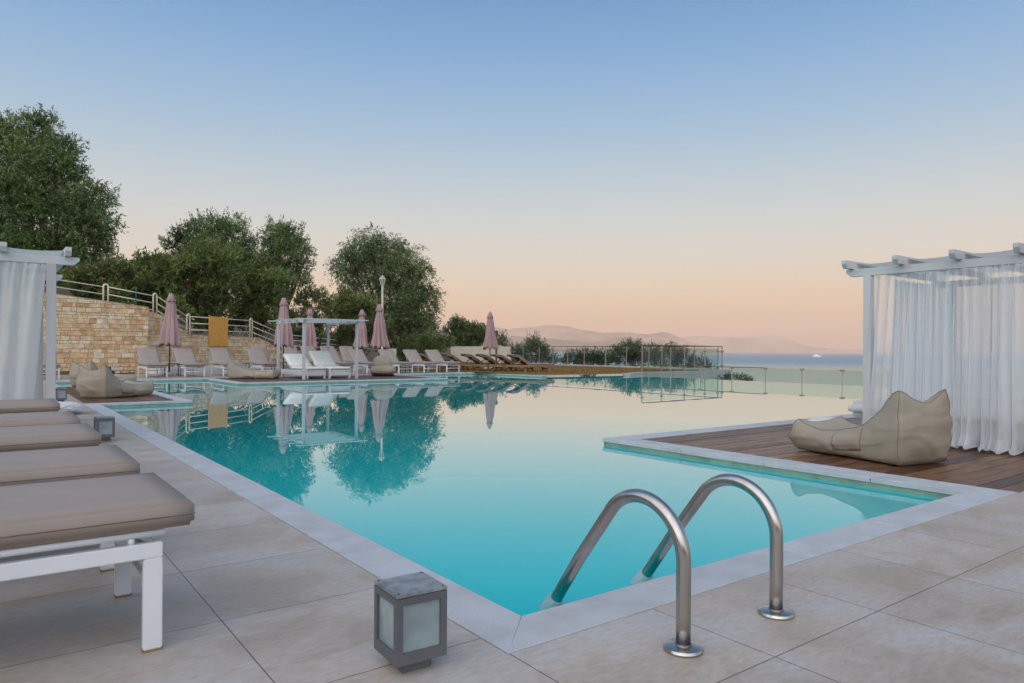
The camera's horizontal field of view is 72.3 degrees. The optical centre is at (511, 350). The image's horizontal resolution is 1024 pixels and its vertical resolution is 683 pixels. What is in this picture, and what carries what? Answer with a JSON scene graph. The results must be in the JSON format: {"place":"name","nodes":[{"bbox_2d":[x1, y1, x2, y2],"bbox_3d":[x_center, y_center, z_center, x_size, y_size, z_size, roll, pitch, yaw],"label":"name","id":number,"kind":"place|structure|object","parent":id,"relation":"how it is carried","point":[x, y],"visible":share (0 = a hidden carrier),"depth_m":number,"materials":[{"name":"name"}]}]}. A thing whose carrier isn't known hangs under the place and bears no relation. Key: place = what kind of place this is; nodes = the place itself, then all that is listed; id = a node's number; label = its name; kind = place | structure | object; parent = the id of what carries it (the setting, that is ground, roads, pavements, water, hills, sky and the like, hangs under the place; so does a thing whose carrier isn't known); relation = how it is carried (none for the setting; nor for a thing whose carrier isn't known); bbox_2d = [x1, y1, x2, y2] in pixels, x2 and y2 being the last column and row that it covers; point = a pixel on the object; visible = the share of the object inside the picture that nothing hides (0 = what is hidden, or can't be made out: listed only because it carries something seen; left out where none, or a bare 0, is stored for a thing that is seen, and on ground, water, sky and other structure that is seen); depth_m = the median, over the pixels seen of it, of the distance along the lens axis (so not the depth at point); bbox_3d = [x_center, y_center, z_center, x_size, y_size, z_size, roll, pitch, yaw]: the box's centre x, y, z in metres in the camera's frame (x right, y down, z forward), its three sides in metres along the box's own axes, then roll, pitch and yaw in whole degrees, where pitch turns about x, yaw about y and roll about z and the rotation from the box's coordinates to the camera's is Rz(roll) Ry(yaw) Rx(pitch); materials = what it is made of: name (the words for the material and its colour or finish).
{"place":"outdoors","nodes":[
{"label":"outdoors","id":0,"kind":"place"},
{"bbox_2d":[43,284,540,374],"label":"hillside","id":1,"kind":"structure","parent":0,"point":[63,291],"depth_m":50.25,"materials":[{"name":"plant"}]},
{"bbox_2d":[0,102,129,282],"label":"olive tree","id":2,"kind":"object","parent":1,"relation":"on","point":[31,171],"visible":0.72,"depth_m":30.46,"materials":[{"name":"green plant"}]},
{"bbox_2d":[45,251,144,305],"bbox_3d":[-17.802,-2.636,29.312,4.460,3.093,2.444,0,0,10],"label":"oleander bush","id":3,"kind":"object","parent":1,"relation":"on","point":[114,273],"visible":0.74,"depth_m":29.02,"materials":[{"name":"green plant"}]},
{"bbox_2d":[112,245,197,319],"bbox_3d":[-15.887,-2.687,30.938,4.189,3.887,2.896,0,0,-6],"label":"oleander bush","id":4,"kind":"object","parent":1,"relation":"on","point":[156,269],"visible":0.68,"depth_m":30.67,"materials":[{"name":"green plant"}]},
{"bbox_2d":[169,231,250,333],"bbox_3d":[-13.951,-2.851,32.026,4.121,5.354,2.760,0,0,12],"label":"oleander bush","id":5,"kind":"object","parent":1,"relation":"on","point":[211,275],"visible":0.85,"depth_m":31.62,"materials":[{"name":"green plant"}]},
{"bbox_2d":[157,206,266,334],"bbox_3d":[-16.327,-4.098,37.837,5.700,7.589,3.185,0,0,6],"label":"olive tree","id":6,"kind":"object","parent":1,"relation":"on","point":[206,230],"visible":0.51,"depth_m":37.56,"materials":[{"name":"green plant"}]},
{"bbox_2d":[224,239,303,340],"bbox_3d":[-12.063,-2.470,33.981,4.456,5.909,2.887,0,0,5],"label":"oleander bush","id":7,"kind":"object","parent":1,"relation":"on","point":[265,282],"visible":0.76,"depth_m":33.61,"materials":[{"name":"green plant"}]},
{"bbox_2d":[253,214,317,306],"bbox_3d":[-12.949,-3.779,39.878,3.457,7.937,3.749,0,0,-37],"label":"olive tree","id":8,"kind":"object","parent":1,"relation":"on","point":[280,237],"visible":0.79,"depth_m":39.45,"materials":[{"name":"green plant"}]},
{"bbox_2d":[269,327,353,350],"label":"shrub","id":9,"kind":"object","parent":1,"relation":"on","point":[299,333],"visible":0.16,"depth_m":40.79,"materials":[{"name":"green plant"}]},
{"bbox_2d":[286,270,341,350],"bbox_3d":[-10.217,-1.754,35.969,3.518,4.652,1.962,0,0,0],"label":"oleander bush","id":10,"kind":"object","parent":1,"relation":"on","point":[327,304],"visible":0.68,"depth_m":35.88,"materials":[{"name":"green plant"}]},
{"bbox_2d":[0,368,1023,682],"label":"terrace","id":11,"kind":"structure","parent":0,"point":[254,594],"depth_m":2.26,"materials":[{"name":"tile"}]},
{"bbox_2d":[0,398,59,413],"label":"sun lounger","id":12,"kind":"object","parent":11,"relation":"on","point":[28,405],"visible":0.51,"depth_m":5.67,"materials":[{"name":"beige fabric"}]},
{"bbox_2d":[0,242,79,411],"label":"cabana","id":13,"kind":"object","parent":11,"relation":"on","point":[54,261],"visible":0.77,"depth_m":6.38,"materials":[{"name":"white wood"}]},
{"bbox_2d":[0,261,45,399],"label":"curtain","id":14,"kind":"object","parent":13,"relation":"hanging from","point":[22,286],"visible":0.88,"depth_m":6.25,"materials":[{"name":"fabric"}]},
{"bbox_2d":[0,411,80,426],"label":"sun lounger","id":15,"kind":"object","parent":11,"relation":"on","point":[34,418],"visible":0.34,"depth_m":4.45,"materials":[{"name":"beige fabric"}]},
{"bbox_2d":[56,401,82,412],"bbox_3d":[-5.981,0.752,9.214,0.579,0.159,0.783,0,0,-29],"label":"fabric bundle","id":16,"kind":"object","parent":15,"relation":"on","point":[72,407],"visible":0.31,"depth_m":9.11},
{"bbox_2d":[0,423,101,451],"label":"sun lounger","id":17,"kind":"object","parent":11,"relation":"on","point":[26,438],"visible":0.58,"depth_m":3.64,"materials":[{"name":"beige fabric"}]},
{"bbox_2d":[43,347,59,378],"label":"sun lounger","id":18,"kind":"object","parent":11,"relation":"on","point":[44,360],"visible":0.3,"depth_m":19.86,"materials":[{"name":"beige fabric"}]},
{"bbox_2d":[56,388,66,401],"bbox_3d":[-7.303,0.716,11.336,0.152,0.226,0.152,0,0,-40],"label":"bollard lamp","id":19,"kind":"object","parent":11,"relation":"on","point":[61,394],"visible":0.81,"depth_m":11.29,"materials":[{"name":"metal"}]},
{"bbox_2d":[0,445,139,572],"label":"sun lounger","id":20,"kind":"object","parent":11,"relation":"on","point":[36,466],"visible":0.56,"depth_m":2.73,"materials":[{"name":"beige fabric"}]},
{"bbox_2d":[43,292,148,373],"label":"stone wall","id":21,"kind":"structure","parent":11,"relation":"on","point":[102,333],"depth_m":23.39,"materials":[{"name":"stone"}]},
{"bbox_2d":[0,472,194,653],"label":"sun lounger","id":22,"kind":"object","parent":11,"relation":"on","point":[124,513],"visible":1,"depth_m":1.99,"materials":[{"name":"beige fabric"}]},
{"bbox_2d":[94,416,114,440],"bbox_3d":[-3.834,0.736,6.587,0.152,0.226,0.152,0,0,-40],"label":"bollard lamp","id":23,"kind":"object","parent":11,"relation":"on","point":[104,426],"visible":0.88,"depth_m":6.54,"materials":[{"name":"metal"}]},
{"bbox_2d":[136,348,167,377],"bbox_3d":[-11.120,0.364,21.621,0.604,0.888,1.828,0,0,-37],"label":"sun lounger","id":24,"kind":"object","parent":11,"relation":"on","point":[148,357],"visible":0.98,"depth_m":21.94,"materials":[{"name":"beige fabric"}]},
{"bbox_2d":[158,292,180,374],"bbox_3d":[-11.220,-0.555,22.997,0.691,2.735,0.629,0,0,7],"label":"parasol","id":25,"kind":"object","parent":11,"relation":"on","point":[170,335],"visible":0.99,"depth_m":22.88,"materials":[{"name":"fabric"}]},
{"bbox_2d":[160,318,194,371],"bbox_3d":[-11.682,-0.166,24.477,1.086,1.942,0.126,0,0,-21],"label":"shower","id":26,"kind":"object","parent":11,"relation":"on","point":[172,347],"visible":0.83,"depth_m":24.46,"materials":[{"name":"metal"}]},
{"bbox_2d":[173,348,205,376],"bbox_3d":[-10.270,0.368,22.255,0.604,0.888,1.828,0,0,-37],"label":"sun lounger","id":27,"kind":"object","parent":11,"relation":"on","point":[185,358],"visible":0.98,"depth_m":22.57,"materials":[{"name":"beige fabric"}]},
{"bbox_2d":[148,365,264,373],"bbox_3d":[-11.642,0.760,27.276,0.520,0.290,6.300,0,0,14],"label":"ledge","id":28,"kind":"object","parent":11,"relation":"on","point":[207,368],"visible":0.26,"depth_m":25.75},
{"bbox_2d":[209,348,231,375],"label":"sun lounger","id":29,"kind":"object","parent":11,"relation":"on","point":[221,357],"visible":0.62,"depth_m":23.27,"materials":[{"name":"beige fabric"}]},
{"bbox_2d":[246,349,280,370],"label":"sun lounger","id":30,"kind":"object","parent":11,"relation":"on","point":[258,358],"visible":0.86,"depth_m":23.95,"materials":[{"name":"beige fabric"}]},
{"bbox_2d":[250,345,276,368],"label":"sun lounger","id":31,"kind":"object","parent":11,"relation":"on","point":[258,347],"visible":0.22,"depth_m":27.04,"materials":[{"name":"beige fabric"}]},
{"bbox_2d":[148,311,407,368],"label":"stone wall","id":32,"kind":"structure","parent":11,"relation":"on","point":[237,346],"depth_m":27.27,"materials":[{"name":"stone"}]},
{"bbox_2d":[45,279,376,349],"bbox_3d":[-12.949,-1.624,29.237,4.788,3.663,29.130,0,0,28],"label":"railing","id":33,"kind":"object","parent":32,"relation":"on","point":[152,309],"visible":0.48,"depth_m":25.95,"materials":[{"name":"metal"}]},
{"bbox_2d":[208,315,227,345],"bbox_3d":[-11.712,-0.773,27.944,0.052,1.195,1.160,0,0,14],"label":"towel","id":34,"kind":"object","parent":33,"relation":"hanging from","point":[218,331],"visible":1,"depth_m":27.92,"materials":[{"name":"fabric"}]},
{"bbox_2d":[274,297,293,373],"bbox_3d":[-8.041,-0.540,24.712,0.696,2.730,0.655,0,0,2],"label":"parasol","id":35,"kind":"object","parent":11,"relation":"on","point":[286,336],"visible":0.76,"depth_m":24.59,"materials":[{"name":"fabric"}]},
{"bbox_2d":[282,346,310,368],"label":"sun lounger","id":36,"kind":"object","parent":11,"relation":"on","point":[289,350],"visible":0.22,"depth_m":27.70,"materials":[{"name":"beige fabric"}]},
{"bbox_2d":[300,346,315,364],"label":"sun lounger","id":37,"kind":"object","parent":11,"relation":"on","point":[310,348],"visible":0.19,"depth_m":28.15,"materials":[{"name":"beige fabric"}]},
{"bbox_2d":[306,308,316,347],"bbox_3d":[-8.801,-0.524,30.498,0.636,2.689,0.635,0,0,-25],"label":"parasol","id":38,"kind":"object","parent":11,"relation":"on","point":[310,335],"visible":0.64,"depth_m":30.35,"materials":[{"name":"fabric"}]},
{"bbox_2d":[320,349,354,373],"bbox_3d":[-6.295,0.391,25.221,0.604,0.888,1.828,0,0,-37],"label":"sun lounger","id":39,"kind":"object","parent":11,"relation":"on","point":[336,357],"visible":0.6,"depth_m":25.55,"materials":[{"name":"beige fabric"}]},
{"bbox_2d":[339,346,354,370],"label":"sun lounger","id":40,"kind":"object","parent":11,"relation":"on","point":[345,355],"visible":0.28,"depth_m":29.01,"materials":[{"name":"beige fabric"}]},
{"bbox_2d":[347,349,372,373],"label":"sun lounger","id":41,"kind":"object","parent":11,"relation":"on","point":[363,361],"visible":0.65,"depth_m":26.19,"materials":[{"name":"beige fabric"}]},
{"bbox_2d":[370,303,389,355],"bbox_3d":[-5.270,-0.524,27.868,0.686,2.730,0.673,0,0,27],"label":"parasol","id":42,"kind":"object","parent":11,"relation":"on","point":[379,338],"visible":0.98,"depth_m":27.74,"materials":[{"name":"fabric"}]},
{"bbox_2d":[378,349,413,373],"bbox_3d":[-4.428,0.401,26.614,0.604,0.888,1.828,0,0,-37],"label":"sun lounger","id":43,"kind":"object","parent":11,"relation":"on","point":[390,353],"visible":0.74,"depth_m":26.96,"materials":[{"name":"beige fabric"}]},
{"bbox_2d":[374,571,446,673],"bbox_3d":[-0.282,0.756,1.941,0.152,0.226,0.152,0,0,-34],"label":"bollard lamp","id":44,"kind":"object","parent":11,"relation":"on","point":[410,622],"visible":1,"depth_m":1.90,"materials":[{"name":"metal"}]},
{"bbox_2d":[403,349,438,372],"bbox_3d":[-3.578,0.406,27.248,0.604,0.888,1.828,0,0,-37],"label":"sun lounger","id":45,"kind":"object","parent":11,"relation":"on","point":[414,357],"visible":0.92,"depth_m":27.49,"materials":[{"name":"beige fabric"}]},
{"bbox_2d":[425,350,460,372],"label":"sun lounger","id":46,"kind":"object","parent":11,"relation":"on","point":[434,355],"visible":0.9,"depth_m":28.08,"materials":[{"name":"beige fabric"}]},
{"bbox_2d":[539,473,794,657],"bbox_3d":[0.477,1.202,2.462,0.586,1.542,0.813,0,0,-37],"label":"pool ladder","id":47,"kind":"object","parent":11,"relation":"attached to","point":[682,644],"visible":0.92,"depth_m":2.30,"materials":[{"name":"silver metal"}]},
{"bbox_2d":[0,0,1023,353],"label":"sky","id":48,"kind":"structure","parent":0,"point":[680,168],"materials":[{"name":"blue"}]},
{"bbox_2d":[351,366,699,374],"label":"lawn","id":49,"kind":"structure","parent":0,"point":[535,370],"depth_m":27.91,"materials":[{"name":"green plant"}]},
{"bbox_2d":[353,309,368,369],"bbox_3d":[-6.694,-0.512,30.990,0.729,2.689,0.630,0,0,-11],"label":"parasol","id":50,"kind":"object","parent":49,"relation":"on","point":[362,337],"visible":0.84,"depth_m":30.83,"materials":[{"name":"fabric"}]},
{"bbox_2d":[328,284,399,355],"bbox_3d":[-8.153,-1.187,37.860,4.079,4.848,2.780,0,0,29],"label":"oleander bush","id":51,"kind":"object","parent":49,"relation":"on","point":[348,304],"visible":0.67,"depth_m":37.58,"materials":[{"name":"green plant"}]},
{"bbox_2d":[380,275,385,355],"bbox_3d":[-6.575,-1.692,35.500,0.350,4.250,0.305,0,0,-37],"label":"lamp post","id":52,"kind":"object","parent":49,"relation":"on","point":[382,279],"visible":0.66,"depth_m":35.45,"materials":[{"name":"metal"}]},
{"bbox_2d":[323,222,448,361],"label":"feathery tree","id":53,"kind":"object","parent":49,"relation":"on","point":[405,318],"visible":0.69,"depth_m":45.71,"materials":[{"name":"plant"}]},
{"bbox_2d":[392,329,456,361],"bbox_3d":[-5.098,-0.061,40.030,3.872,2.638,2.317,0,0,9],"label":"shrub","id":54,"kind":"object","parent":49,"relation":"on","point":[440,343],"visible":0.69,"depth_m":39.88,"materials":[{"name":"green plant"}]},
{"bbox_2d":[418,353,452,367],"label":"wooden lounger","id":55,"kind":"object","parent":49,"relation":"on","point":[425,357],"visible":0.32,"depth_m":31.08,"materials":[{"name":"brown wood"}]},
{"bbox_2d":[442,353,482,369],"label":"wooden lounger","id":56,"kind":"object","parent":49,"relation":"on","point":[453,358],"visible":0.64,"depth_m":30.24,"materials":[{"name":"brown wood"}]},
{"bbox_2d":[451,346,509,362],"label":"screen wall","id":57,"kind":"structure","parent":49,"relation":"on","point":[457,351],"depth_m":45.39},
{"bbox_2d":[459,354,501,369],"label":"wooden lounger","id":58,"kind":"object","parent":49,"relation":"on","point":[474,359],"visible":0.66,"depth_m":29.43,"materials":[{"name":"brown wood"}]},
{"bbox_2d":[483,312,497,368],"bbox_3d":[-1.059,-0.480,32.714,0.662,2.689,0.699,0,0,-44],"label":"parasol","id":59,"kind":"object","parent":49,"relation":"on","point":[490,340],"visible":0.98,"depth_m":32.55,"materials":[{"name":"fabric"}]},
{"bbox_2d":[474,354,517,370],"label":"wooden lounger","id":60,"kind":"object","parent":49,"relation":"on","point":[489,359],"visible":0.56,"depth_m":28.95,"materials":[{"name":"brown wood"}]},
{"bbox_2d":[489,354,533,370],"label":"wooden lounger","id":61,"kind":"object","parent":49,"relation":"on","point":[504,359],"visible":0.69,"depth_m":28.56,"materials":[{"name":"brown wood"}]},
{"bbox_2d":[505,354,554,371],"bbox_3d":[0.733,0.504,28.401,1.980,0.717,0.620,0,0,-27],"label":"wooden lounger","id":62,"kind":"object","parent":49,"relation":"on","point":[523,362],"visible":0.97,"depth_m":28.16,"materials":[{"name":"brown wood"}]},
{"bbox_2d":[554,364,719,369],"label":"kerb","id":63,"kind":"structure","parent":49,"relation":"on","point":[637,367],"depth_m":35.85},
{"bbox_2d":[510,346,719,369],"bbox_3d":[4.660,0.305,38.365,0.100,1.081,15.980,0,0,-37],"label":"glass fence","id":64,"kind":"object","parent":63,"relation":"on","point":[648,350],"visible":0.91,"depth_m":37.22,"materials":[{"name":"metal"}]},
{"bbox_2d":[413,325,721,350],"bbox_3d":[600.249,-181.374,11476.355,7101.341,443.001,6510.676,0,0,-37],"label":"mountain ridge","id":65,"kind":"structure","parent":0,"point":[560,332],"depth_m":10747.16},
{"bbox_2d":[473,336,723,352],"bbox_3d":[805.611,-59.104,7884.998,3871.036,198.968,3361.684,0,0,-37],"label":"mountain ridge","id":66,"kind":"structure","parent":0,"point":[556,342],"depth_m":7577.00,"materials":[{"name":"grey"}]},
{"bbox_2d":[467,352,1001,391],"bbox_3d":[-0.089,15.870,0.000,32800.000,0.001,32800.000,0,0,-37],"label":"sea","id":67,"kind":"structure","parent":0,"point":[825,368],"depth_m":788.84,"materials":[{"name":"liquid"}]},
{"bbox_2d":[682,336,888,352],"bbox_3d":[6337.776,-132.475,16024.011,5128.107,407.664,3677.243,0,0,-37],"label":"mountain ridge","id":68,"kind":"structure","parent":0,"point":[769,344],"depth_m":15741.44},
{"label":"coast slope","id":69,"kind":"structure","parent":0,"visible":0},
{"bbox_2d":[441,313,485,372],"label":"olive tree","id":70,"kind":"object","parent":69,"relation":"on","point":[468,333],"visible":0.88,"depth_m":49.78,"materials":[{"name":"green plant"}]},
{"bbox_2d":[497,329,512,346],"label":"shrub","id":71,"kind":"object","parent":69,"relation":"on","point":[501,339],"visible":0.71,"depth_m":49.84,"materials":[{"name":"green plant"}]},
{"bbox_2d":[507,331,558,363],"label":"shrub","id":72,"kind":"object","parent":69,"relation":"on","point":[545,354],"visible":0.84,"depth_m":46.74,"materials":[{"name":"green plant"}]},
{"bbox_2d":[557,344,611,376],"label":"shrub","id":73,"kind":"object","parent":69,"relation":"on","point":[577,357],"visible":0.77,"depth_m":43.93,"materials":[{"name":"green plant"}]},
{"bbox_2d":[602,336,654,366],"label":"shrub","id":74,"kind":"object","parent":69,"relation":"on","point":[617,353],"visible":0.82,"depth_m":41.84,"materials":[{"name":"green plant"}]},
{"bbox_2d":[623,370,730,379],"bbox_3d":[6.966,1.894,29.664,7.983,2.030,0.839,0,0,-45],"label":"ledge","id":75,"kind":"object","parent":69,"relation":"on","point":[709,374],"visible":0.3,"depth_m":29.93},
{"bbox_2d":[640,345,723,371],"bbox_3d":[7.465,0.336,30.299,5.784,1.111,0.110,0,0,-40],"label":"glass fence","id":76,"kind":"object","parent":75,"relation":"on","point":[661,351],"visible":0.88,"depth_m":30.14,"materials":[{"name":"metal"}]},
{"bbox_2d":[643,339,716,368],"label":"shrub","id":77,"kind":"object","parent":69,"relation":"on","point":[678,352],"visible":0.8,"depth_m":40.84,"materials":[{"name":"green plant"}]},
{"bbox_2d":[716,371,753,380],"bbox_3d":[8.634,2.150,26.983,1.487,2.800,0.618,0,0,6],"label":"shrub","id":78,"kind":"object","parent":69,"relation":"on","point":[737,376],"visible":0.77,"depth_m":26.95,"materials":[{"name":"green plant"}]},
{"bbox_2d":[640,364,887,384],"bbox_3d":[8.827,1.034,21.439,0.100,0.970,13.100,0,0,-37],"label":"glass fence","id":79,"kind":"object","parent":69,"relation":"on","point":[641,365],"visible":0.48,"depth_m":23.41,"materials":[{"name":"metal"}]},
{"label":"pool floor","id":80,"kind":"structure","parent":0,"visible":0},
{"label":"pool basin","id":81,"kind":"structure","parent":80,"relation":"on","visible":0},
{"bbox_2d":[56,373,951,497],"bbox_3d":[0.889,0.932,15.896,18.353,0.086,21.190,0,0,-37],"label":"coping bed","id":82,"kind":"object","parent":81,"relation":"on","point":[914,491],"visible":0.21,"depth_m":5.94,"materials":[{"name":"tile"}]},
{"bbox_2d":[43,373,1017,653],"bbox_3d":[0.890,0.888,15.896,18.350,0.034,21.185,0,0,-37],"label":"pool coping","id":83,"kind":"object","parent":82,"relation":"on","point":[503,629],"visible":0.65,"depth_m":3.23,"materials":[{"name":"stone"}]},
{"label":"wood deck joists","id":84,"kind":"structure","parent":82,"relation":"attached to","visible":0},
{"bbox_2d":[643,417,1023,492],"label":"wood deck","id":85,"kind":"structure","parent":84,"relation":"on","point":[974,466],"depth_m":5.72,"materials":[{"name":"wood"}]},
{"bbox_2d":[808,416,835,420],"bbox_3d":[3.379,0.794,7.543,0.347,0.152,0.614,0,0,33],"label":"cushion","id":86,"kind":"object","parent":85,"relation":"on","point":[821,418],"visible":0.25,"depth_m":7.44,"materials":[{"name":"white fabric"}]},
{"bbox_2d":[788,389,952,465],"bbox_3d":[2.963,0.588,5.860,0.660,0.577,1.157,0,0,-25],"label":"bean bag","id":87,"kind":"object","parent":85,"relation":"on","point":[900,428],"visible":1,"depth_m":5.42,"materials":[{"name":"beige fabric"}]},
{"bbox_2d":[841,242,1023,423],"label":"cabana","id":88,"kind":"object","parent":85,"relation":"on","point":[954,260],"visible":0.73,"depth_m":6.92,"materials":[{"name":"white wood"}]},
{"bbox_2d":[862,269,949,423],"bbox_3d":[3.731,0.065,6.700,0.168,1.629,0.797,0,0,-37],"label":"curtain","id":89,"kind":"object","parent":88,"relation":"hanging from","point":[913,391],"visible":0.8,"depth_m":6.67,"materials":[{"name":"fabric"}]},
{"bbox_2d":[893,279,952,399],"bbox_3d":[4.526,0.069,7.693,1.358,1.629,0.120,0,0,-37],"label":"curtain","id":90,"kind":"object","parent":88,"relation":"hanging from","point":[938,322],"visible":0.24,"depth_m":7.68,"materials":[{"name":"fabric"}]},
{"bbox_2d":[942,265,1008,452],"bbox_3d":[4.058,0.067,6.165,0.269,1.620,0.505,0,0,-37],"label":"curtain","id":91,"kind":"object","parent":88,"relation":"hanging from","point":[975,410],"visible":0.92,"depth_m":6.18,"materials":[{"name":"fabric"}]},
{"bbox_2d":[955,284,1023,401],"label":"curtain","id":92,"kind":"object","parent":88,"relation":"hanging from","point":[994,359],"visible":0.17,"depth_m":7.86,"materials":[{"name":"fabric"}]},
{"bbox_2d":[995,263,1023,455],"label":"curtain","id":93,"kind":"object","parent":88,"relation":"hanging from","point":[1011,446],"visible":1,"depth_m":5.95,"materials":[{"name":"fabric"}]},
{"bbox_2d":[848,398,1018,444],"bbox_3d":[4.787,0.717,6.956,1.500,0.360,2.220,0,0,-37],"label":"daybed","id":94,"kind":"object","parent":85,"relation":"on","point":[856,408],"visible":0.25,"depth_m":6.56,"materials":[{"name":"white fabric"}]},
{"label":"wood deck joists","id":95,"kind":"structure","parent":82,"relation":"attached to","visible":0},
{"bbox_2d":[57,387,171,403],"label":"wood deck","id":96,"kind":"structure","parent":95,"relation":"on","point":[72,392],"depth_m":12.01,"materials":[{"name":"wood"}]},
{"bbox_2d":[69,361,136,386],"bbox_3d":[-9.205,0.519,15.800,0.725,0.576,1.254,0,0,23],"label":"bean bag","id":97,"kind":"object","parent":96,"relation":"on","point":[74,370],"visible":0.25,"depth_m":15.37,"materials":[{"name":"beige fabric"}]},
{"bbox_2d":[76,365,153,397],"bbox_3d":[-7.080,0.530,12.540,0.693,0.577,1.175,0,0,17],"label":"bean bag","id":98,"kind":"object","parent":96,"relation":"on","point":[103,382],"visible":1,"depth_m":12.07,"materials":[{"name":"beige fabric"}]},
{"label":"wood deck joists","id":99,"kind":"structure","parent":82,"relation":"attached to","visible":0},
{"bbox_2d":[216,375,429,381],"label":"wood deck","id":100,"kind":"structure","parent":99,"relation":"on","point":[320,378],"depth_m":20.91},
{"bbox_2d":[227,359,279,378],"bbox_3d":[-7.571,0.530,20.573,1.414,0.570,0.803,0,0,-4],"label":"bean bag","id":101,"kind":"object","parent":100,"relation":"on","point":[237,369],"visible":1,"depth_m":20.22,"materials":[{"name":"beige fabric"}]},
{"bbox_2d":[281,354,325,378],"bbox_3d":[-6.347,0.465,21.344,0.700,0.732,2.040,0,0,-37],"label":"white lounger","id":102,"kind":"object","parent":100,"relation":"on","point":[294,362],"visible":0.82,"depth_m":21.31,"materials":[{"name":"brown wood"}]},
{"bbox_2d":[268,318,367,379],"bbox_3d":[-6.013,-0.046,21.578,2.190,1.764,2.650,0,0,-37],"label":"pergola","id":103,"kind":"object","parent":100,"relation":"on","point":[304,321],"visible":0.98,"depth_m":21.15,"materials":[{"name":"white wood"}]},
{"bbox_2d":[306,351,350,378],"bbox_3d":[-5.788,0.418,21.742,0.888,0.830,2.030,0,0,-37],"label":"white lounger","id":104,"kind":"object","parent":100,"relation":"on","point":[323,359],"visible":0.89,"depth_m":21.91,"materials":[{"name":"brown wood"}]},
{"bbox_2d":[370,355,395,375],"bbox_3d":[-4.271,0.503,23.181,0.841,0.678,0.968,0,0,-14],"label":"bean bag","id":105,"kind":"object","parent":100,"relation":"on","point":[382,365],"visible":1,"depth_m":22.90,"materials":[{"name":"beige fabric"}]},
{"bbox_2d":[57,374,1001,616],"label":"pool water","id":106,"kind":"structure","parent":81,"relation":"in","point":[500,490],"depth_m":5.60,"materials":[{"name":"liquid"}]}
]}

